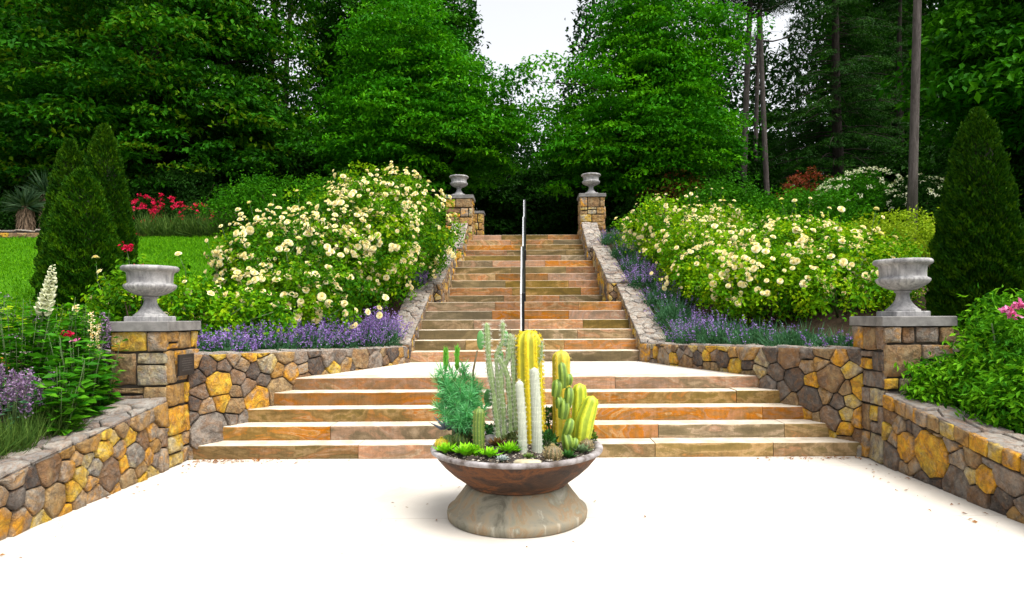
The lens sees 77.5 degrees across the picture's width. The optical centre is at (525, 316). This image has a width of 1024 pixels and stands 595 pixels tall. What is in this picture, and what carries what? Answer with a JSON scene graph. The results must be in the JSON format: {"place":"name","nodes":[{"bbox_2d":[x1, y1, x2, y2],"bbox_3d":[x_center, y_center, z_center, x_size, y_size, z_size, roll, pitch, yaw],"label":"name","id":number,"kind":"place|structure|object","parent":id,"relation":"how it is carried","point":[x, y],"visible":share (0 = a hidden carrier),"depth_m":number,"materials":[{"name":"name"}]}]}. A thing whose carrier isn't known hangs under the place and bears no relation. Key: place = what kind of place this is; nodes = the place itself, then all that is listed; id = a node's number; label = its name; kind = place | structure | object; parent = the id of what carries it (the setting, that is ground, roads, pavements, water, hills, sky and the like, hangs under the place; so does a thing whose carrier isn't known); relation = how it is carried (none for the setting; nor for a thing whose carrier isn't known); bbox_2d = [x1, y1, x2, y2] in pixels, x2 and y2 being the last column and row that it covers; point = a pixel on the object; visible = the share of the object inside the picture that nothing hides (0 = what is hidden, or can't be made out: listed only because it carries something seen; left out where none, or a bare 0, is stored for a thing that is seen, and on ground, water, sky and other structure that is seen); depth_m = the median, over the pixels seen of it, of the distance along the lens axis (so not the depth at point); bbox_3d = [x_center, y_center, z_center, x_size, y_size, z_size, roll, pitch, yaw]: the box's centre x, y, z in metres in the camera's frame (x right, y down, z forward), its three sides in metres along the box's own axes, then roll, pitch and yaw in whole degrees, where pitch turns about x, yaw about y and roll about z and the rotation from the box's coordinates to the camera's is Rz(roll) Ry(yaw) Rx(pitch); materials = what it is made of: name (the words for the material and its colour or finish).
{"place":"outdoors","nodes":[
{"label":"outdoors","id":0,"kind":"place"},
{"bbox_2d":[0,456,1023,594],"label":"plaza paving","id":1,"kind":"structure","parent":0,"point":[774,526],"depth_m":4.23,"materials":[{"name":"concrete"}]},
{"bbox_2d":[0,397,169,540],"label":"garden wall","id":2,"kind":"structure","parent":1,"relation":"on","point":[120,445],"depth_m":5.04,"materials":[{"name":"stone"}]},
{"bbox_2d":[106,321,200,467],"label":"stone pier","id":3,"kind":"structure","parent":1,"relation":"on","point":[156,360],"depth_m":6.22,"materials":[{"name":"brown stone"}]},
{"bbox_2d":[120,265,179,320],"bbox_3d":[-3.801,-0.227,6.470,0.524,0.555,0.524,0,0,0],"label":"garden urn","id":4,"kind":"object","parent":3,"relation":"on","point":[149,284],"visible":1,"depth_m":6.32,"materials":[{"name":"stone"}]},
{"bbox_2d":[430,430,602,537],"bbox_3d":[-0.059,1.202,4.719,1.269,0.538,1.270,0,0,0],"label":"planter","id":5,"kind":"object","parent":1,"relation":"on","point":[495,499],"visible":0.73,"depth_m":4.31,"materials":[{"name":"stone"}]},
{"bbox_2d":[428,344,490,440],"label":"feathery succulent","id":6,"kind":"object","parent":5,"relation":"on","point":[463,400],"visible":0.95,"depth_m":4.68,"materials":[{"name":"plant"}]},
{"bbox_2d":[481,319,544,440],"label":"prickly cactus","id":7,"kind":"object","parent":5,"relation":"on","point":[500,411],"visible":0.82,"depth_m":4.72,"materials":[{"name":"plant"}]},
{"bbox_2d":[514,379,528,452],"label":"woolly cactus","id":8,"kind":"object","parent":5,"relation":"on","point":[522,440],"visible":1,"depth_m":4.42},
{"bbox_2d":[515,329,545,444],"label":"column cactus","id":9,"kind":"object","parent":5,"relation":"on","point":[527,350],"depth_m":4.70,"materials":[{"name":"plant"}]},
{"bbox_2d":[528,367,542,452],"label":"woolly cactus","id":10,"kind":"object","parent":5,"relation":"on","point":[536,420],"visible":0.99,"depth_m":4.44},
{"bbox_2d":[550,348,571,441],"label":"column cactus","id":11,"kind":"object","parent":5,"relation":"on","point":[559,357],"depth_m":4.82,"materials":[{"name":"plant"}]},
{"bbox_2d":[551,362,578,451],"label":"lumpy cactus","id":12,"kind":"object","parent":5,"relation":"on","point":[565,403],"visible":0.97,"depth_m":4.48,"materials":[{"name":"plant"}]},
{"bbox_2d":[574,395,598,443],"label":"column cactus","id":13,"kind":"object","parent":5,"relation":"on","point":[585,420],"depth_m":4.61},
{"bbox_2d":[190,373,859,459],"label":"stone stairs","id":14,"kind":"structure","parent":1,"relation":"on","point":[384,416],"depth_m":7.13,"materials":[{"name":"stone"}]},
{"bbox_2d":[849,316,956,463],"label":"stone pier","id":15,"kind":"structure","parent":1,"relation":"on","point":[885,343],"depth_m":6.22,"materials":[{"name":"stone"}]},
{"bbox_2d":[872,257,933,315],"bbox_3d":[3.829,-0.287,6.470,0.540,0.572,0.540,0,0,-1],"label":"garden urn","id":16,"kind":"object","parent":15,"relation":"on","point":[901,278],"visible":1,"depth_m":6.32,"materials":[{"name":"stone"}]},
{"bbox_2d":[881,393,1023,523],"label":"garden wall","id":17,"kind":"structure","parent":1,"relation":"on","point":[943,448],"depth_m":5.20,"materials":[{"name":"stone"}]},
{"bbox_2d":[0,232,1023,434],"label":"ground","id":18,"kind":"structure","parent":0,"point":[834,321],"depth_m":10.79,"materials":[{"name":"plant"}]},
{"bbox_2d":[0,372,44,430],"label":"salvia","id":19,"kind":"object","parent":18,"relation":"on","point":[23,401],"visible":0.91,"depth_m":4.97,"materials":[{"name":"purple plant"}]},
{"bbox_2d":[0,185,45,230],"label":"yucca","id":20,"kind":"object","parent":18,"relation":"on","point":[24,205],"visible":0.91,"depth_m":19.16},
{"bbox_2d":[0,409,55,453],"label":"grass tuft","id":21,"kind":"object","parent":18,"relation":"on","point":[26,440],"visible":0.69,"depth_m":4.74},
{"bbox_2d":[0,298,69,415],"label":"leafy perennial","id":22,"kind":"object","parent":18,"relation":"on","point":[16,364],"visible":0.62,"depth_m":5.71,"materials":[{"name":"green plant"}]},
{"bbox_2d":[33,264,61,401],"bbox_3d":[-4.524,0.201,5.901,0.465,1.362,0.464,0,0,0],"label":"foxglove","id":23,"kind":"object","parent":18,"relation":"on","point":[45,301],"visible":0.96,"depth_m":5.88,"materials":[{"name":"white plant"}]},
{"bbox_2d":[11,294,87,387],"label":"leafy perennial","id":24,"kind":"object","parent":18,"relation":"on","point":[69,330],"visible":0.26,"depth_m":6.14,"materials":[{"name":"green plant"}]},
{"bbox_2d":[1,401,98,439],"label":"grass tuft","id":25,"kind":"object","parent":18,"relation":"on","point":[49,432],"visible":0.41,"depth_m":5.04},
{"bbox_2d":[34,138,85,293],"bbox_3d":[-7.564,-1.544,10.600,1.051,2.846,1.050,0,0,0],"label":"arborvitae","id":26,"kind":"object","parent":18,"relation":"on","point":[69,158],"visible":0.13,"depth_m":10.40,"materials":[{"name":"green plant"}]},
{"bbox_2d":[26,360,98,435],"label":"leafy perennial","id":27,"kind":"object","parent":18,"relation":"on","point":[63,394],"visible":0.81,"depth_m":5.17,"materials":[{"name":"green plant"}]},
{"bbox_2d":[28,330,118,416],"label":"leafy perennial","id":28,"kind":"object","parent":18,"relation":"on","point":[86,376],"visible":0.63,"depth_m":5.57,"materials":[{"name":"green plant"}]},
{"bbox_2d":[29,166,126,316],"bbox_3d":[-6.675,-1.063,9.599,1.254,2.385,1.319,0,0,0],"label":"arborvitae","id":29,"kind":"object","parent":18,"relation":"on","point":[80,228],"visible":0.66,"depth_m":9.27,"materials":[{"name":"green plant"}]},
{"bbox_2d":[56,302,113,396],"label":"leafy perennial","id":30,"kind":"object","parent":18,"relation":"on","point":[90,333],"visible":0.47,"depth_m":6.21,"materials":[{"name":"green plant"}]},
{"bbox_2d":[79,336,128,406],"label":"leafy perennial","id":31,"kind":"object","parent":18,"relation":"on","point":[104,384],"visible":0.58,"depth_m":5.96,"materials":[{"name":"green plant"}]},
{"bbox_2d":[84,123,141,264],"bbox_3d":[-6.846,-1.617,10.415,1.033,3.086,1.072,0,0,0],"label":"arborvitae","id":32,"kind":"object","parent":18,"relation":"on","point":[103,164],"visible":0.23,"depth_m":10.28,"materials":[{"name":"green plant"}]},
{"bbox_2d":[91,241,178,340],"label":"rose bush","id":33,"kind":"object","parent":18,"relation":"on","point":[124,296],"visible":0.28,"depth_m":7.45,"materials":[{"name":"green plant"}]},
{"bbox_2d":[0,0,345,218],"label":"maple tree","id":34,"kind":"object","parent":18,"relation":"on","point":[158,70],"visible":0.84,"depth_m":22.21,"materials":[{"name":"green plant"}]},
{"bbox_2d":[62,251,303,349],"bbox_3d":[-4.371,-0.082,8.197,3.034,1.470,1.752,0,0,0],"label":"rose bush","id":35,"kind":"object","parent":18,"relation":"on","point":[209,301],"visible":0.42,"depth_m":7.99,"materials":[{"name":"green plant"}]},
{"bbox_2d":[127,156,253,231],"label":"dark shrub","id":36,"kind":"object","parent":18,"relation":"on","point":[180,181],"visible":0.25,"depth_m":21.40,"materials":[{"name":"green plant"}]},
{"bbox_2d":[196,323,266,351],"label":"catmint","id":37,"kind":"object","parent":18,"relation":"on","point":[224,342],"visible":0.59,"depth_m":7.42,"materials":[{"name":"purple plant"}]},
{"bbox_2d":[200,194,306,298],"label":"rose bush","id":38,"kind":"object","parent":18,"relation":"on","point":[215,273],"visible":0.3,"depth_m":10.53,"materials":[{"name":"green plant"}]},
{"bbox_2d":[227,320,304,350],"bbox_3d":[-3.304,0.282,8.062,1.031,0.488,0.893,0,0,0],"label":"catmint","id":39,"kind":"object","parent":18,"relation":"on","point":[270,341],"visible":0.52,"depth_m":7.93,"materials":[{"name":"purple plant"}]},
{"bbox_2d":[189,162,344,236],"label":"green shrub","id":40,"kind":"object","parent":18,"relation":"on","point":[260,184],"visible":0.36,"depth_m":18.48,"materials":[{"name":"green plant"}]},
{"bbox_2d":[212,115,359,229],"bbox_3d":[-8.221,-4.844,28.856,8.445,8.082,12.351,0,0,29],"label":"understory tree","id":41,"kind":"object","parent":18,"relation":"on","point":[302,158],"visible":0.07,"depth_m":25.10,"materials":[{"name":"green plant"}]},
{"bbox_2d":[201,189,379,319],"bbox_3d":[-3.887,-0.882,10.739,2.528,2.286,2.825,0,0,-44],"label":"rose bush","id":42,"kind":"object","parent":18,"relation":"on","point":[246,249],"visible":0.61,"depth_m":10.08,"materials":[{"name":"green plant"}]},
{"bbox_2d":[199,236,388,347],"bbox_3d":[-3.341,-0.300,9.378,2.679,1.867,2.006,0,0,0],"label":"rose bush","id":43,"kind":"object","parent":18,"relation":"on","point":[326,304],"visible":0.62,"depth_m":9.05,"materials":[{"name":"green plant"}]},
{"bbox_2d":[187,346,409,459],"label":"garden wall","id":44,"kind":"structure","parent":18,"relation":"on","point":[230,387],"depth_m":7.16,"materials":[{"name":"stone"}]},
{"bbox_2d":[274,317,339,349],"bbox_3d":[-3.020,0.275,8.537,0.993,0.521,0.853,0,0,29],"label":"catmint","id":45,"kind":"object","parent":18,"relation":"on","point":[312,340],"visible":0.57,"depth_m":8.45,"materials":[{"name":"purple plant"}]},
{"bbox_2d":[271,187,381,315],"bbox_3d":[-3.476,-0.986,11.117,2.095,2.473,2.069,0,0,0],"label":"rose bush","id":46,"kind":"object","parent":18,"relation":"on","point":[346,249],"visible":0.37,"depth_m":10.72,"materials":[{"name":"green plant"}]},
{"bbox_2d":[300,315,367,348],"bbox_3d":[-2.760,0.260,9.101,1.023,0.585,0.952,0,0,0],"label":"catmint","id":47,"kind":"object","parent":18,"relation":"on","point":[345,340],"visible":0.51,"depth_m":8.97,"materials":[{"name":"purple plant"}]},
{"bbox_2d":[291,160,404,271],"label":"rose bush","id":48,"kind":"object","parent":18,"relation":"on","point":[362,177],"visible":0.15,"depth_m":12.62,"materials":[{"name":"green plant"}]},
{"bbox_2d":[282,166,434,312],"bbox_3d":[-3.060,-1.403,11.711,2.741,2.814,3.207,0,0,-21],"label":"rose bush","id":49,"kind":"object","parent":18,"relation":"on","point":[405,259],"visible":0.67,"depth_m":11.27,"materials":[{"name":"green plant"}]},
{"bbox_2d":[343,314,395,347],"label":"catmint","id":50,"kind":"object","parent":18,"relation":"on","point":[377,338],"visible":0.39,"depth_m":9.52,"materials":[{"name":"purple plant"}]},
{"bbox_2d":[284,0,483,140],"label":"woodland tree","id":51,"kind":"object","parent":18,"relation":"on","point":[333,9],"visible":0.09,"depth_m":31.59,"materials":[{"name":"green plant"}]},
{"bbox_2d":[357,306,413,345],"bbox_3d":[-2.313,0.163,10.190,1.041,0.739,1.102,0,0,0],"label":"catmint","id":52,"kind":"object","parent":18,"relation":"on","point":[392,326],"visible":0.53,"depth_m":10.08,"materials":[{"name":"purple plant"}]},
{"bbox_2d":[344,161,474,287],"bbox_3d":[-2.652,-1.867,13.779,3.133,2.791,4.136,0,0,0],"label":"rose bush","id":53,"kind":"object","parent":18,"relation":"on","point":[442,240],"visible":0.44,"depth_m":12.71,"materials":[{"name":"green plant"}]},
{"bbox_2d":[283,0,557,226],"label":"hornbeam tree","id":54,"kind":"object","parent":18,"relation":"on","point":[441,124],"visible":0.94,"depth_m":21.76,"materials":[{"name":"green plant"}]},
{"bbox_2d":[384,223,468,361],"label":"stair wall","id":55,"kind":"structure","parent":18,"relation":"on","point":[437,289],"depth_m":12.56,"materials":[{"name":"stone"}]},
{"bbox_2d":[445,195,474,239],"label":"stone pier","id":56,"kind":"structure","parent":18,"relation":"on","point":[463,206],"depth_m":17.60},
{"bbox_2d":[441,156,609,234],"bbox_3d":[-0.298,-4.395,29.215,10.292,6.466,7.038,0,0,0],"label":"understory tree","id":57,"kind":"object","parent":18,"relation":"on","point":[505,210],"visible":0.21,"depth_m":27.12,"materials":[{"name":"green plant"}]},
{"bbox_2d":[108,0,947,231],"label":"distant woods","id":58,"kind":"object","parent":18,"relation":"on","point":[733,90],"visible":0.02,"depth_m":60.21,"materials":[{"name":"plant"}]},
{"bbox_2d":[513,168,665,234],"bbox_3d":[4.244,-4.223,28.166,9.778,5.819,6.686,0,0,-40],"label":"understory tree","id":59,"kind":"object","parent":18,"relation":"on","point":[564,212],"visible":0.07,"depth_m":25.97,"materials":[{"name":"green plant"}]},
{"bbox_2d":[577,193,605,239],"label":"stone pier","id":60,"kind":"structure","parent":18,"relation":"on","point":[591,208],"depth_m":17.60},
{"bbox_2d":[581,222,666,349],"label":"stair wall","id":61,"kind":"structure","parent":18,"relation":"on","point":[613,285],"depth_m":12.94,"materials":[{"name":"stone"}]},
{"bbox_2d":[483,0,774,207],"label":"hornbeam tree","id":62,"kind":"object","parent":18,"relation":"on","point":[618,147],"visible":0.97,"depth_m":21.96,"materials":[{"name":"green plant"}]},
{"bbox_2d":[620,262,663,290],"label":"catmint","id":63,"kind":"object","parent":18,"relation":"on","point":[641,277],"visible":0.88,"depth_m":12.66,"materials":[{"name":"purple plant"}]},
{"bbox_2d":[605,183,697,232],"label":"dark shrub","id":64,"kind":"object","parent":18,"relation":"on","point":[632,202],"visible":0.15,"depth_m":21.99,"materials":[{"name":"green plant"}]},
{"bbox_2d":[634,147,709,231],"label":"shrub","id":65,"kind":"object","parent":18,"relation":"on","point":[668,188],"visible":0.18,"depth_m":21.64,"materials":[{"name":"green plant"}]},
{"bbox_2d":[610,190,737,259],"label":"rose bush","id":66,"kind":"object","parent":18,"relation":"on","point":[638,238],"visible":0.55,"depth_m":14.31,"materials":[{"name":"green plant"}]},
{"bbox_2d":[645,291,702,326],"bbox_3d":[2.569,-0.147,10.977,1.036,0.698,1.223,0,0,0],"label":"catmint","id":67,"kind":"object","parent":18,"relation":"on","point":[669,309],"visible":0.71,"depth_m":10.82,"materials":[{"name":"green plant"}]},
{"bbox_2d":[665,309,731,343],"bbox_3d":[2.586,0.216,9.470,0.987,0.637,1.020,0,0,0],"label":"catmint","id":68,"kind":"object","parent":18,"relation":"on","point":[690,336],"visible":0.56,"depth_m":9.41,"materials":[{"name":"purple plant"}]},
{"bbox_2d":[639,198,763,282],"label":"rose bush","id":69,"kind":"object","parent":18,"relation":"on","point":[712,233],"visible":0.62,"depth_m":12.24,"materials":[{"name":"green plant"}]},
{"bbox_2d":[650,219,788,310],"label":"rose bush","id":70,"kind":"object","parent":18,"relation":"on","point":[683,273],"visible":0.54,"depth_m":11.28,"materials":[{"name":"green plant"}]},
{"bbox_2d":[647,187,800,255],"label":"rose bush","id":71,"kind":"object","parent":18,"relation":"on","point":[751,217],"visible":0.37,"depth_m":13.57,"materials":[{"name":"green plant"}]},
{"bbox_2d":[694,315,755,343],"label":"catmint","id":72,"kind":"object","parent":18,"relation":"on","point":[711,337],"visible":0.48,"depth_m":8.90,"materials":[{"name":"green plant"}]},
{"bbox_2d":[675,171,788,229],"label":"green shrub","id":73,"kind":"object","parent":18,"relation":"on","point":[714,193],"visible":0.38,"depth_m":18.48,"materials":[{"name":"green plant"}]},
{"bbox_2d":[690,128,791,208],"bbox_3d":[8.520,-4.836,30.987,7.741,7.759,11.322,0,0,-7],"label":"understory tree","id":74,"kind":"object","parent":18,"relation":"on","point":[754,166],"visible":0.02,"depth_m":27.64,"materials":[{"name":"green plant"}]},
{"bbox_2d":[639,342,863,456],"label":"garden wall","id":75,"kind":"structure","parent":18,"relation":"on","point":[823,384],"depth_m":7.17,"materials":[{"name":"stone"}]},
{"bbox_2d":[706,0,796,192],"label":"pine tree","id":76,"kind":"object","parent":18,"relation":"on","point":[746,72],"visible":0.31,"depth_m":26.91,"materials":[{"name":"brown plant"}]},
{"bbox_2d":[693,0,815,195],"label":"pine tree","id":77,"kind":"object","parent":18,"relation":"on","point":[763,109],"visible":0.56,"depth_m":26.42,"materials":[{"name":"grey plant"}]},
{"bbox_2d":[722,315,791,344],"bbox_3d":[3.098,0.237,8.466,1.014,0.517,0.897,0,0,0],"label":"catmint","id":78,"kind":"object","parent":18,"relation":"on","point":[743,338],"visible":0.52,"depth_m":8.34,"materials":[{"name":"green plant"}]},
{"bbox_2d":[709,1,816,180],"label":"pine tree","id":79,"kind":"object","parent":18,"relation":"on","point":[756,109],"visible":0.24,"depth_m":32.90,"materials":[{"name":"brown plant"}]},
{"bbox_2d":[690,228,873,326],"bbox_3d":[4.199,-0.546,10.299,3.041,1.618,2.224,0,0,0],"label":"rose bush","id":80,"kind":"object","parent":18,"relation":"on","point":[749,298],"visible":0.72,"depth_m":9.95,"materials":[{"name":"green plant"}]},
{"bbox_2d":[740,104,831,193],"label":"woodland tree","id":81,"kind":"object","parent":18,"relation":"on","point":[770,118],"visible":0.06,"depth_m":41.59,"materials":[{"name":"green plant"}]},
{"bbox_2d":[757,318,835,345],"bbox_3d":[3.357,0.250,7.924,0.980,0.490,0.906,0,0,0],"label":"catmint","id":82,"kind":"object","parent":18,"relation":"on","point":[790,338],"visible":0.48,"depth_m":7.82,"materials":[{"name":"green plant"}]},
{"bbox_2d":[725,182,880,232],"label":"green shrub","id":83,"kind":"object","parent":18,"relation":"on","point":[832,200],"visible":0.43,"depth_m":17.24,"materials":[{"name":"green plant"}]},
{"bbox_2d":[731,144,885,201],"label":"shrub","id":84,"kind":"object","parent":18,"relation":"on","point":[812,165],"visible":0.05,"depth_m":32.43,"materials":[{"name":"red plant"}]},
{"bbox_2d":[749,197,884,275],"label":"rose bush","id":85,"kind":"object","parent":18,"relation":"on","point":[794,231],"visible":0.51,"depth_m":11.48,"materials":[{"name":"green plant"}]},
{"bbox_2d":[750,0,939,222],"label":"hemlock tree","id":86,"kind":"object","parent":18,"relation":"on","point":[838,137],"visible":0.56,"depth_m":27.69,"materials":[{"name":"green plant"}]},
{"bbox_2d":[788,166,907,229],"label":"white shrub","id":87,"kind":"object","parent":18,"relation":"on","point":[857,183],"visible":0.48,"depth_m":18.46,"materials":[{"name":"green plant"}]},
{"bbox_2d":[775,207,929,324],"bbox_3d":[4.981,-0.761,9.756,3.208,2.028,1.822,0,0,-34],"label":"rose bush","id":88,"kind":"object","parent":18,"relation":"on","point":[864,256],"visible":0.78,"depth_m":9.41,"materials":[{"name":"green plant"}]},
{"bbox_2d":[802,0,937,159],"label":"woodland tree","id":89,"kind":"object","parent":18,"relation":"on","point":[871,2],"visible":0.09,"depth_m":37.00,"materials":[{"name":"green plant"}]},
{"bbox_2d":[802,0,951,171],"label":"woodland tree","id":90,"kind":"object","parent":18,"relation":"on","point":[878,6],"visible":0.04,"depth_m":36.17,"materials":[{"name":"green plant"}]},
{"bbox_2d":[836,203,939,258],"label":"lime shrub","id":91,"kind":"object","parent":18,"relation":"on","point":[898,226],"visible":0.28,"depth_m":13.49,"materials":[{"name":"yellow plant"}]},
{"bbox_2d":[825,0,950,188],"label":"hemlock tree","id":92,"kind":"object","parent":18,"relation":"on","point":[899,115],"visible":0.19,"depth_m":29.94,"materials":[{"name":"green plant"}]},
{"bbox_2d":[875,160,947,237],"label":"white shrub","id":93,"kind":"object","parent":18,"relation":"on","point":[897,202],"visible":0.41,"depth_m":17.36,"materials":[{"name":"green plant"}]},
{"bbox_2d":[905,0,921,241],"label":"pine tree","id":94,"kind":"object","parent":18,"relation":"on","point":[912,196],"visible":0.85,"depth_m":16.11,"materials":[{"name":"grey plant"}]},
{"bbox_2d":[834,117,1020,227],"bbox_3d":[18.245,-4.889,25.823,12.351,7.759,8.445,0,0,42],"label":"understory tree","id":95,"kind":"object","parent":18,"relation":"on","point":[894,161],"visible":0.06,"depth_m":26.10,"materials":[{"name":"green plant"}]},
{"bbox_2d":[894,347,982,408],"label":"peony bush","id":96,"kind":"object","parent":18,"relation":"on","point":[930,384],"visible":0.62,"depth_m":5.88,"materials":[{"name":"green plant"}]},
{"bbox_2d":[871,0,1023,154],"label":"chestnut tree","id":97,"kind":"object","parent":18,"relation":"on","point":[980,43],"visible":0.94,"depth_m":17.45,"materials":[{"name":"green plant"}]},
{"bbox_2d":[922,112,1023,218],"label":"understory tree","id":98,"kind":"object","parent":18,"relation":"on","point":[1017,162],"visible":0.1,"depth_m":21.20,"materials":[{"name":"green plant"}]},
{"bbox_2d":[924,106,1023,328],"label":"arborvitae","id":99,"kind":"object","parent":18,"relation":"on","point":[978,237],"visible":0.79,"depth_m":8.41,"materials":[{"name":"green plant"}]},
{"bbox_2d":[942,307,1023,412],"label":"peony bush","id":100,"kind":"object","parent":18,"relation":"on","point":[975,357],"visible":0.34,"depth_m":5.68,"materials":[{"name":"green plant"}]},
{"bbox_2d":[950,341,1023,433],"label":"peony bush","id":101,"kind":"object","parent":18,"relation":"on","point":[998,401],"visible":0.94,"depth_m":5.21,"materials":[{"name":"green plant"}]},
{"bbox_2d":[952,284,1023,360],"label":"peony bush","id":102,"kind":"object","parent":18,"relation":"on","point":[1001,304],"visible":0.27,"depth_m":6.09,"materials":[{"name":"green plant"}]},
{"bbox_2d":[325,361,726,374],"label":"landing paving","id":103,"kind":"structure","parent":0,"point":[575,366],"depth_m":8.90,"materials":[{"name":"concrete"}]},
{"bbox_2d":[410,235,638,361],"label":"stone stairs","id":104,"kind":"structure","parent":103,"relation":"on","point":[567,310],"depth_m":12.20,"materials":[{"name":"stone"}]},
{"bbox_2d":[140,0,936,166],"label":"sky","id":105,"kind":"structure","parent":0,"point":[514,29],"materials":[{"name":"white"}]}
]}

